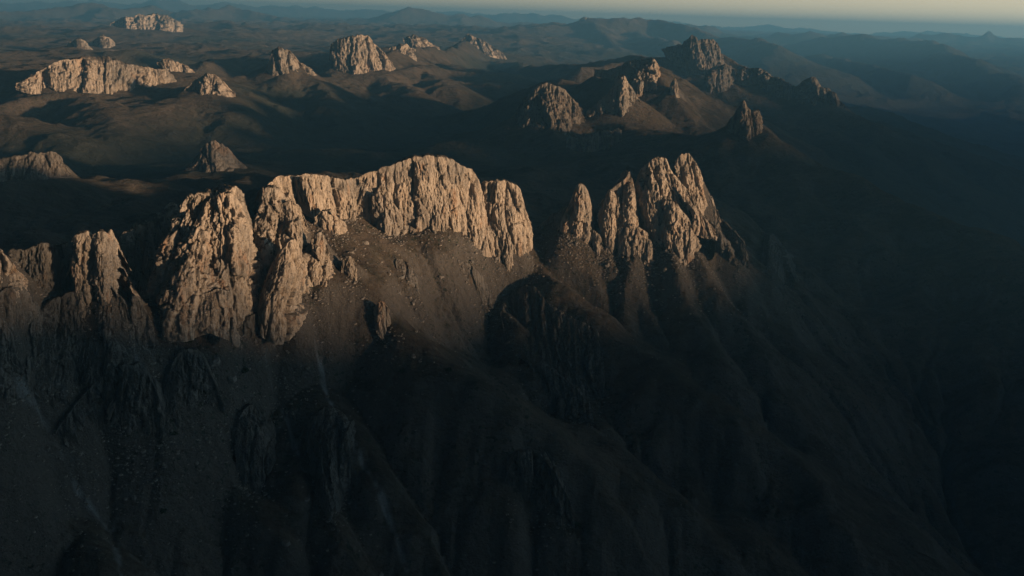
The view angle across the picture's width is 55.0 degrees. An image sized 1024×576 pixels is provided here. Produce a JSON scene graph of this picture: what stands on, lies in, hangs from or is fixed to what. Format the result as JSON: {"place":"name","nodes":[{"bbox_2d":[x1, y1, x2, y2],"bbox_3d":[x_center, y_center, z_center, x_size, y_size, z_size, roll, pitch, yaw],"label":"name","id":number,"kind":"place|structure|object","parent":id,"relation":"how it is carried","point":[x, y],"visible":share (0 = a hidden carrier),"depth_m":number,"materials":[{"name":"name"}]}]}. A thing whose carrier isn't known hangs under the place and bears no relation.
{"place":"outdoors","nodes":[
{"label":"outdoors","id":0,"kind":"place"},
{"bbox_2d":[0,168,1023,575],"bbox_3d":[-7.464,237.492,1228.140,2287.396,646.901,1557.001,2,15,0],"label":"mountain slope","id":1,"kind":"structure","parent":0,"point":[916,468],"depth_m":1243.37,"materials":[{"name":"soil"}]},
{"bbox_2d":[0,318,23,405],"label":"crag","id":2,"kind":"structure","parent":1,"relation":"on","point":[10,365],"depth_m":1005.33,"materials":[{"name":"brown stone"}]},
{"bbox_2d":[0,249,29,302],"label":"crag","id":3,"kind":"structure","parent":1,"relation":"on","point":[18,279],"depth_m":1022.96,"materials":[{"name":"stone"}]},
{"bbox_2d":[0,285,42,333],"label":"crag","id":4,"kind":"structure","parent":1,"relation":"on","point":[26,303],"depth_m":1025.37,"materials":[{"name":"stone"}]},
{"bbox_2d":[8,242,70,296],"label":"crag","id":5,"kind":"structure","parent":1,"relation":"on","point":[45,266],"depth_m":1090.61,"materials":[{"name":"stone"}]},
{"bbox_2d":[26,285,134,410],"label":"crag","id":6,"kind":"structure","parent":1,"relation":"on","point":[88,363],"depth_m":1075.84,"materials":[{"name":"brown stone"}]},
{"bbox_2d":[56,362,130,448],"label":"crag","id":7,"kind":"structure","parent":1,"relation":"on","point":[94,404],"depth_m":1077.45,"materials":[{"name":"brown stone"}]},
{"bbox_2d":[64,229,139,318],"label":"rock tower","id":8,"kind":"structure","parent":1,"relation":"on","point":[98,262],"depth_m":1078.65,"materials":[{"name":"stone"}]},
{"bbox_2d":[107,361,169,460],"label":"crag","id":9,"kind":"structure","parent":1,"relation":"on","point":[138,391],"depth_m":1087.50,"materials":[{"name":"stone"}]},
{"bbox_2d":[122,294,155,354],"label":"crag","id":10,"kind":"structure","parent":1,"relation":"on","point":[140,324],"depth_m":1104.39,"materials":[{"name":"stone"}]},
{"bbox_2d":[118,202,180,296],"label":"crag","id":11,"kind":"structure","parent":1,"relation":"on","point":[140,240],"depth_m":1193.49,"materials":[{"name":"stone"}]},
{"bbox_2d":[161,347,223,427],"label":"crag","id":12,"kind":"structure","parent":1,"relation":"on","point":[184,366],"depth_m":1117.52,"materials":[{"name":"stone"}]},
{"bbox_2d":[140,184,263,346],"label":"rock tower","id":13,"kind":"structure","parent":1,"relation":"on","point":[206,275],"depth_m":1145.37,"materials":[{"name":"stone"}]},
{"bbox_2d":[208,357,219,366],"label":"boulder","id":14,"kind":"object","parent":1,"relation":"on","point":[213,362],"visible":1,"depth_m":1142.32,"materials":[{"name":"stone"}]},
{"bbox_2d":[227,373,236,382],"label":"boulder","id":15,"kind":"object","parent":1,"relation":"on","point":[232,378],"visible":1,"depth_m":1154.90,"materials":[{"name":"stone"}]},
{"bbox_2d":[241,366,248,372],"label":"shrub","id":16,"kind":"object","parent":1,"relation":"on","point":[245,369],"visible":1,"depth_m":1173.13,"materials":[{"name":"green plant"}]},
{"bbox_2d":[232,403,276,493],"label":"crag","id":17,"kind":"structure","parent":1,"relation":"on","point":[254,434],"depth_m":1151.75,"materials":[{"name":"brown stone"}]},
{"bbox_2d":[241,314,275,350],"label":"crag","id":18,"kind":"structure","parent":1,"relation":"on","point":[248,327],"depth_m":1181.89,"materials":[{"name":"stone"}]},
{"bbox_2d":[252,185,334,344],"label":"rock tower","id":19,"kind":"structure","parent":1,"relation":"on","point":[289,257],"depth_m":1232.90,"materials":[{"name":"stone"}]},
{"bbox_2d":[267,173,358,234],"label":"cliff wall","id":20,"kind":"structure","parent":1,"relation":"on","point":[327,199],"depth_m":1400.07,"materials":[{"name":"stone"}]},
{"bbox_2d":[302,405,355,519],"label":"crag","id":21,"kind":"structure","parent":1,"relation":"on","point":[329,433],"depth_m":1146.74,"materials":[{"name":"brown stone"}]},
{"bbox_2d":[341,256,356,281],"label":"rock slab","id":22,"kind":"object","parent":1,"relation":"on","point":[348,266],"visible":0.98,"depth_m":1279.44,"materials":[{"name":"stone"}]},
{"bbox_2d":[373,301,390,340],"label":"rock slab","id":23,"kind":"object","parent":1,"relation":"on","point":[382,318],"visible":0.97,"depth_m":1258.96,"materials":[{"name":"stone"}]},
{"bbox_2d":[395,259,419,293],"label":"crag","id":24,"kind":"structure","parent":1,"relation":"on","point":[406,269],"depth_m":1388.60,"materials":[{"name":"brown stone"}]},
{"bbox_2d":[0,193,839,575],"bbox_3d":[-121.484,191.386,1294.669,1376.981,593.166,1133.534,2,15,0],"label":"scree stones","id":25,"kind":"object","parent":1,"relation":"on","point":[142,451],"visible":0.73,"depth_m":1178.69,"materials":[{"name":"brown stone"}]},
{"bbox_2d":[355,153,532,271],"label":"cliff wall","id":26,"kind":"structure","parent":1,"relation":"on","point":[415,193],"depth_m":1491.58,"materials":[{"name":"stone"}]},
{"bbox_2d":[458,260,493,309],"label":"crag","id":27,"kind":"structure","parent":1,"relation":"on","point":[482,288],"depth_m":1494.28,"materials":[{"name":"brown stone"}]},
{"bbox_2d":[505,449,574,529],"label":"crag","id":28,"kind":"structure","parent":1,"relation":"on","point":[535,469],"depth_m":1140.87,"materials":[{"name":"brown stone"}]},
{"bbox_2d":[495,285,605,399],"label":"crag","id":29,"kind":"structure","parent":1,"relation":"on","point":[560,343],"depth_m":1419.08,"materials":[{"name":"stone"}]},
{"bbox_2d":[526,360,594,421],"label":"crag","id":30,"kind":"structure","parent":1,"relation":"on","point":[573,395],"depth_m":1352.56,"materials":[{"name":"brown stone"}]},
{"bbox_2d":[532,183,603,254],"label":"rock spire","id":31,"kind":"object","parent":1,"relation":"on","point":[575,217],"visible":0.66,"depth_m":1611.16,"materials":[{"name":"stone"}]},
{"bbox_2d":[597,170,652,263],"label":"rock spire","id":32,"kind":"object","parent":1,"relation":"on","point":[622,231],"visible":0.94,"depth_m":1605.83,"materials":[{"name":"stone"}]},
{"bbox_2d":[634,153,748,268],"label":"rock spire","id":33,"kind":"object","parent":1,"relation":"on","point":[668,200],"visible":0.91,"depth_m":1612.03,"materials":[{"name":"stone"}]},
{"bbox_2d":[758,231,798,287],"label":"crag","id":34,"kind":"structure","parent":1,"relation":"on","point":[775,256],"depth_m":1831.82,"materials":[{"name":"stone"}]},
{"bbox_2d":[0,50,1023,337],"bbox_3d":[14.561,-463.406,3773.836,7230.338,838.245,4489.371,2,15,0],"label":"hills","id":35,"kind":"structure","parent":0,"point":[858,214],"depth_m":2916.93,"materials":[{"name":"soil"}]},
{"bbox_2d":[0,151,71,181],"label":"cliff","id":36,"kind":"structure","parent":35,"relation":"on","point":[32,166],"depth_m":2006.01,"materials":[{"name":"brown stone"}]},
{"bbox_2d":[62,35,114,49],"bbox_3d":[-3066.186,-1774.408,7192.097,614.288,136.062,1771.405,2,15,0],"label":"rock peak","id":37,"kind":"object","parent":35,"relation":"on","point":[102,41],"visible":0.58,"depth_m":7700.59,"materials":[{"name":"brown stone"}]},
{"bbox_2d":[15,55,176,94],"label":"cliff","id":38,"kind":"structure","parent":35,"relation":"on","point":[94,74],"depth_m":3784.09,"materials":[{"name":"brown stone"}]},
{"bbox_2d":[156,58,194,72],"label":"cliff","id":39,"kind":"structure","parent":35,"relation":"on","point":[169,64],"depth_m":4240.86,"materials":[{"name":"brown stone"}]},
{"bbox_2d":[185,73,235,96],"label":"rock peak","id":40,"kind":"object","parent":35,"relation":"on","point":[207,83],"visible":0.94,"depth_m":3671.53,"materials":[{"name":"brown stone"}]},
{"bbox_2d":[185,140,246,172],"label":"rock peak","id":41,"kind":"object","parent":35,"relation":"on","point":[213,156],"visible":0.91,"depth_m":2457.58,"materials":[{"name":"stone"}]},
{"bbox_2d":[265,46,316,75],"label":"rock peak","id":42,"kind":"object","parent":35,"relation":"on","point":[282,61],"visible":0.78,"depth_m":4357.46,"materials":[{"name":"brown stone"}]},
{"bbox_2d":[328,34,394,73],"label":"rock dome","id":43,"kind":"object","parent":35,"relation":"on","point":[359,54],"visible":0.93,"depth_m":4949.89,"materials":[{"name":"brown stone"}]},
{"bbox_2d":[515,82,585,136],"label":"rock peak","id":44,"kind":"object","parent":35,"relation":"on","point":[559,109],"visible":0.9,"depth_m":2911.04,"materials":[{"name":"stone"}]},
{"bbox_2d":[566,128,621,151],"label":"cliff","id":45,"kind":"structure","parent":35,"relation":"on","point":[596,141],"depth_m":2790.84,"materials":[{"name":"grey stone"}]},
{"bbox_2d":[585,75,640,116],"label":"rock fin","id":46,"kind":"object","parent":35,"relation":"on","point":[620,97],"visible":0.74,"depth_m":2970.77,"materials":[{"name":"brown stone"}]},
{"bbox_2d":[594,58,650,79],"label":"cliff","id":47,"kind":"structure","parent":35,"relation":"on","point":[628,67],"depth_m":3630.35,"materials":[{"name":"stone"}]},
{"bbox_2d":[629,58,679,97],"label":"rock fin","id":48,"kind":"object","parent":35,"relation":"on","point":[645,76],"visible":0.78,"depth_m":3189.71,"materials":[{"name":"brown stone"}]},
{"bbox_2d":[662,35,725,75],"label":"rock peak","id":49,"kind":"object","parent":35,"relation":"on","point":[692,55],"visible":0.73,"depth_m":5183.51,"materials":[{"name":"stone"}]},
{"bbox_2d":[705,64,735,92],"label":"rock fin","id":50,"kind":"object","parent":35,"relation":"on","point":[721,78],"visible":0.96,"depth_m":4404.14,"materials":[{"name":"brown stone"}]},
{"bbox_2d":[726,100,762,140],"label":"rock peak","id":51,"kind":"object","parent":35,"relation":"on","point":[745,123],"visible":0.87,"depth_m":2490.58,"materials":[{"name":"brown stone"}]},
{"bbox_2d":[735,66,845,108],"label":"rock ridge","id":52,"kind":"object","parent":35,"relation":"on","point":[812,90],"visible":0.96,"depth_m":4343.54,"materials":[{"name":"brown stone"}]},
{"bbox_2d":[0,0,1023,170],"bbox_3d":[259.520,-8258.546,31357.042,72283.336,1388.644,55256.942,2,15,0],"label":"distant hills","id":53,"kind":"structure","parent":0,"point":[970,86],"depth_m":13006.91,"materials":[{"name":"stone"}]},
{"bbox_2d":[110,13,183,31],"bbox_3d":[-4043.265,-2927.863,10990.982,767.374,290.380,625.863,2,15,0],"label":"cliff","id":54,"kind":"structure","parent":53,"relation":"on","point":[154,21],"depth_m":10862.83,"materials":[{"name":"brown stone"}]},
{"bbox_2d":[389,34,439,60],"bbox_3d":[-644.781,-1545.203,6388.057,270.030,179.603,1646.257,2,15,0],"label":"cliff","id":55,"kind":"structure","parent":53,"relation":"on","point":[413,40],"depth_m":6900.10,"materials":[{"name":"brown stone"}]},
{"bbox_2d":[458,34,506,59],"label":"rock peak","id":56,"kind":"object","parent":53,"relation":"on","point":[485,47],"visible":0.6,"depth_m":8929.04,"materials":[{"name":"brown stone"}]},
{"bbox_2d":[0,0,1023,37],"label":"sky","id":57,"kind":"structure","parent":0,"point":[1003,18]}
]}

